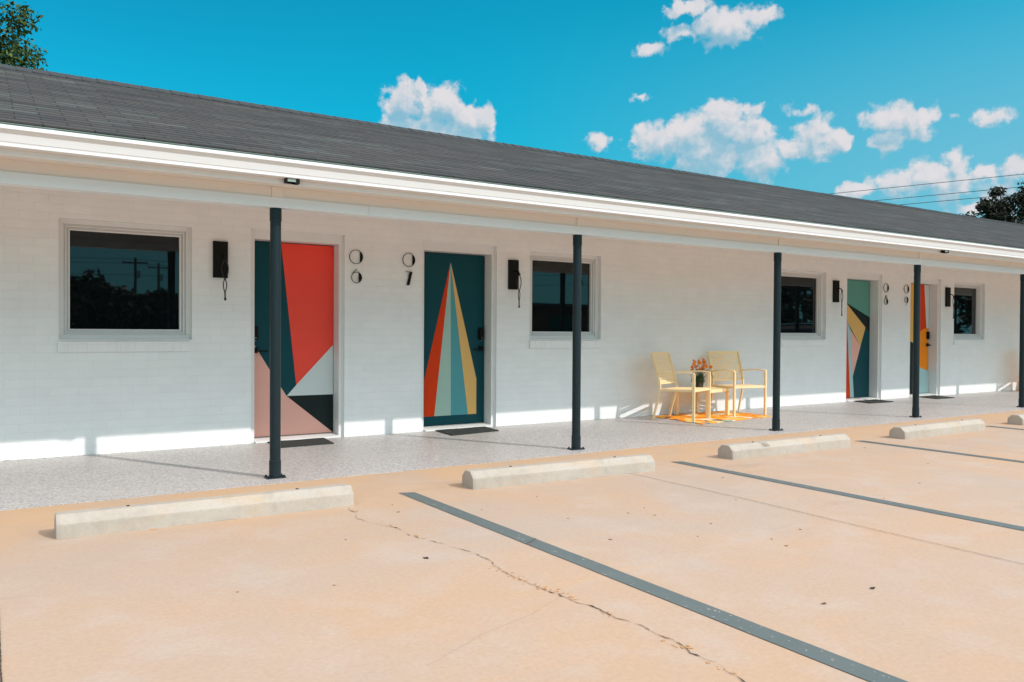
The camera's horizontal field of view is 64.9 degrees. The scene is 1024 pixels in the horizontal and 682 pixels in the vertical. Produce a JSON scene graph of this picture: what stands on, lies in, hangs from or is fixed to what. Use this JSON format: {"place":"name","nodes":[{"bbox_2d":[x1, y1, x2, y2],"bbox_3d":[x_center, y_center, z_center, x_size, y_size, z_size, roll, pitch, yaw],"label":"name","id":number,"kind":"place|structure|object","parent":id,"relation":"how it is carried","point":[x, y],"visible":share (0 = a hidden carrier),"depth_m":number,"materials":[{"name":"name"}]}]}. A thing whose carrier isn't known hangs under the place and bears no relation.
{"place":"outdoors","nodes":[
{"label":"outdoors","id":0,"kind":"place"},
{"bbox_2d":[0,0,48,70],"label":"tree","id":1,"kind":"object","parent":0,"point":[8,55],"visible":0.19,"depth_m":16.40,"materials":[{"name":"green plant"}]},
{"bbox_2d":[0,410,1023,681],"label":"parking lot","id":2,"kind":"structure","parent":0,"point":[626,578],"depth_m":3.87,"materials":[{"name":"concrete"}]},
{"bbox_2d":[54,484,353,538],"bbox_3d":[-1.871,1.050,5.083,1.763,0.135,0.208,0,1,-32],"label":"wheel stop","id":3,"kind":"object","parent":2,"relation":"on","point":[102,521],"visible":1,"depth_m":4.95,"materials":[{"name":"concrete"}]},
{"bbox_2d":[462,454,654,489],"bbox_3d":[0.422,1.045,6.550,1.753,0.135,0.208,0,1,-30],"label":"wheel stop","id":4,"kind":"object","parent":2,"relation":"on","point":[494,477],"visible":1,"depth_m":6.41,"materials":[{"name":"concrete"}]},
{"bbox_2d":[718,433,850,459],"bbox_3d":[2.752,1.040,8.053,1.745,0.135,0.208,0,1,-32],"label":"wheel stop","id":5,"kind":"object","parent":2,"relation":"on","point":[745,450],"visible":1,"depth_m":7.90,"materials":[{"name":"concrete"}]},
{"bbox_2d":[889,418,984,438],"bbox_3d":[5.090,1.035,9.595,1.753,0.134,0.208,0,1,-33],"label":"wheel stop","id":6,"kind":"object","parent":2,"relation":"on","point":[932,429],"visible":1,"depth_m":9.41,"materials":[{"name":"concrete"}]},
{"bbox_2d":[1007,413,1023,424],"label":"wheel stop","id":7,"kind":"object","parent":2,"relation":"on","point":[1015,419],"visible":1,"depth_m":10.57,"materials":[{"name":"concrete"}]},
{"bbox_3d":[36.318,-3.184,22.985,0.415,8.600,2.200,1,1,40],"label":"utility pole","id":8,"kind":"object","parent":2,"relation":"on","visible":0},
{"bbox_2d":[831,174,1021,193],"bbox_3d":[14.121,-7.281,40.676,56.764,0.130,0.022,1,1,39],"label":"overhead wire","id":9,"kind":"object","parent":8,"relation":"attached to","point":[929,183],"visible":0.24,"depth_m":36.67,"materials":[{"name":"grey"}]},
{"bbox_2d":[0,390,1023,510],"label":"porch floor","id":10,"kind":"structure","parent":0,"point":[34,483],"depth_m":7.83,"materials":[{"name":"grey concrete"}]},
{"bbox_2d":[267,438,333,447],"bbox_3d":[-2.190,1.063,8.436,0.620,0.013,0.471,0,1,-33],"label":"doormat","id":11,"kind":"object","parent":10,"relation":"on","point":[304,442],"visible":0.86,"depth_m":8.40,"materials":[{"name":"rubber"}]},
{"bbox_2d":[435,426,498,435],"bbox_3d":[-0.507,1.059,9.507,0.740,0.013,0.522,0,1,-33],"label":"doormat","id":12,"kind":"object","parent":10,"relation":"on","point":[462,431],"visible":1,"depth_m":9.48,"materials":[{"name":"rubber"}]},
{"bbox_2d":[0,64,1023,479],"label":"motel building","id":13,"kind":"structure","parent":10,"relation":"on","point":[124,326],"depth_m":8.93,"materials":[{"name":"white paint"}]},
{"bbox_2d":[57,218,190,351],"bbox_3d":[-3.727,-0.519,7.783,1.176,1.240,0.236,0,1,-33],"label":"window","id":14,"kind":"structure","parent":13,"relation":"in","point":[117,280],"depth_m":7.79,"materials":[{"name":"white paint"}]},
{"bbox_2d":[213,241,228,299],"bbox_3d":[-2.928,-0.709,8.121,0.142,0.600,0.131,0,1,-33],"label":"wall sconce","id":15,"kind":"object","parent":13,"relation":"attached to","point":[220,261],"depth_m":8.13,"materials":[{"name":"black paint"}]},
{"bbox_2d":[251,229,343,442],"bbox_3d":[-2.349,-0.054,8.739,1.024,2.238,0.274,0,1,-33],"label":"door","id":16,"kind":"structure","parent":13,"relation":"in","point":[312,264],"depth_m":8.84,"materials":[{"name":"teal paint"}]},
{"bbox_2d":[349,250,362,282],"bbox_3d":[-1.736,-0.830,8.965,0.159,0.371,0.018,0,1,-33],"label":"room number","id":17,"kind":"object","parent":13,"relation":"attached to","point":[361,259],"visible":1,"depth_m":8.98,"materials":[{"name":"black paint"}]},
{"bbox_2d":[403,253,414,284],"bbox_3d":[-1.195,-0.831,9.317,0.159,0.372,0.018,0,1,-33],"label":"room number","id":18,"kind":"object","parent":13,"relation":"attached to","point":[410,273],"visible":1,"depth_m":9.32,"materials":[{"name":"black paint"}]},
{"bbox_2d":[422,241,495,430],"bbox_3d":[-0.692,-0.057,9.818,1.035,2.238,0.274,0,1,-33],"label":"door","id":19,"kind":"structure","parent":13,"relation":"in","point":[459,280],"depth_m":9.91,"materials":[{"name":"teal paint"}]},
{"bbox_2d":[508,260,521,307],"bbox_3d":[0.045,-0.715,10.056,0.142,0.600,0.131,0,1,-33],"label":"wall sconce","id":20,"kind":"object","parent":13,"relation":"attached to","point":[514,273],"depth_m":10.07,"materials":[{"name":"black paint"}]},
{"bbox_2d":[529,252,600,347],"bbox_3d":[0.667,-0.528,10.643,1.177,1.240,0.236,0,1,-33],"label":"window","id":21,"kind":"structure","parent":13,"relation":"in","point":[551,274],"depth_m":10.65,"materials":[{"name":"white paint"}]},
{"bbox_2d":[781,270,825,345],"bbox_3d":[4.749,-0.537,13.300,1.173,1.240,0.236,0,1,-33],"label":"window","id":22,"kind":"structure","parent":13,"relation":"in","point":[801,291],"depth_m":13.37,"materials":[{"name":"white paint"}]},
{"bbox_2d":[833,280,842,315],"bbox_3d":[5.524,-0.726,13.623,0.142,0.600,0.131,0,1,-33],"label":"wall sconce","id":23,"kind":"object","parent":13,"relation":"attached to","point":[836,285],"depth_m":13.63,"materials":[{"name":"black paint"}]},
{"bbox_2d":[846,272,880,401],"bbox_3d":[6.125,-0.072,14.254,1.035,2.238,0.274,0,1,-33],"label":"door","id":24,"kind":"structure","parent":13,"relation":"in","point":[863,290],"depth_m":14.44,"materials":[{"name":"teal paint"}]},
{"bbox_2d":[883,283,888,304],"bbox_3d":[6.716,-0.843,14.466,0.159,0.380,0.018,0,1,-33],"label":"room number","id":25,"kind":"object","parent":13,"relation":"attached to","point":[886,295],"visible":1,"depth_m":14.48,"materials":[{"name":"black paint"}]},
{"bbox_2d":[909,277,939,396],"bbox_3d":[7.738,-0.075,15.305,1.040,2.238,0.274,0,1,-33],"label":"door","id":26,"kind":"structure","parent":13,"relation":"in","point":[930,288],"depth_m":15.52,"materials":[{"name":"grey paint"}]},
{"bbox_2d":[945,287,954,318],"bbox_3d":[8.455,-0.733,15.531,0.142,0.600,0.131,0,1,-33],"label":"wall sconce","id":27,"kind":"object","parent":13,"relation":"attached to","point":[948,294],"depth_m":15.54,"materials":[{"name":"black paint"}]},
{"bbox_2d":[953,282,984,344],"bbox_3d":[9.068,-0.546,16.112,1.175,1.240,0.236,0,1,-33],"label":"window","id":28,"kind":"structure","parent":13,"relation":"in","point":[968,296],"depth_m":16.21,"materials":[{"name":"white paint"}]},
{"bbox_2d":[652,411,770,423],"bbox_3d":[2.843,1.060,11.239,1.642,0.008,1.062,0,1,-33],"label":"rug","id":29,"kind":"object","parent":10,"relation":"on","point":[716,416],"visible":0.95,"depth_m":11.15,"materials":[{"name":"yellow fabric"}]},
{"bbox_2d":[650,352,710,421],"bbox_3d":[2.286,0.612,10.934,0.640,0.911,0.595,1,1,35],"label":"patio chair","id":30,"kind":"object","parent":29,"relation":"on","point":[693,389],"visible":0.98,"depth_m":10.97,"materials":[{"name":"yellow metal"}]},
{"bbox_2d":[674,387,729,417],"bbox_3d":[2.709,0.865,11.485,0.560,0.392,0.560,0,1,-44],"label":"side table","id":31,"kind":"object","parent":29,"relation":"on","point":[713,390],"visible":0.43,"depth_m":11.46,"materials":[{"name":"yellow metal"}]},
{"bbox_2d":[690,358,713,386],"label":"potted flowers","id":32,"kind":"object","parent":31,"relation":"on","point":[700,379],"visible":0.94,"depth_m":11.40,"materials":[{"name":"orange plant"}]},
{"bbox_2d":[707,351,766,416],"bbox_3d":[3.248,0.609,11.671,0.595,0.911,0.640,0,1,-23],"label":"patio chair","id":33,"kind":"object","parent":29,"relation":"on","point":[735,386],"visible":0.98,"depth_m":11.82,"materials":[{"name":"yellow metal"}]},
{"bbox_2d":[855,399,892,403],"bbox_3d":[6.262,1.044,13.961,0.815,0.013,0.442,0,1,-33],"label":"doormat","id":34,"kind":"object","parent":10,"relation":"on","point":[871,401],"visible":1,"depth_m":13.88,"materials":[{"name":"rubber"}]},
{"bbox_2d":[919,395,954,398],"bbox_3d":[7.889,1.042,14.976,0.760,0.013,0.507,0,1,-33],"label":"doormat","id":35,"kind":"object","parent":10,"relation":"on","point":[937,397],"visible":0.98,"depth_m":14.84,"materials":[{"name":"rubber"}]},
{"bbox_2d":[0,0,1023,217],"label":"sky","id":36,"kind":"structure","parent":0,"point":[821,96],"materials":[{"name":"blue"}]},
{"bbox_2d":[959,182,1023,223],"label":"tree","id":37,"kind":"object","parent":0,"point":[1002,208],"visible":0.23,"depth_m":46.17,"materials":[{"name":"green plant"}]},
{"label":"utility pole","id":38,"kind":"object","parent":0,"visible":0},
{"bbox_2d":[874,186,1023,200],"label":"overhead wire","id":39,"kind":"object","parent":38,"relation":"hanging from","point":[949,193],"visible":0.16,"depth_m":36.17,"materials":[{"name":"grey"}]},
{"bbox_2d":[900,193,1023,204],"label":"overhead wire","id":40,"kind":"object","parent":38,"relation":"hanging from","point":[960,199],"visible":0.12,"depth_m":35.91,"materials":[{"name":"grey"}]}
]}

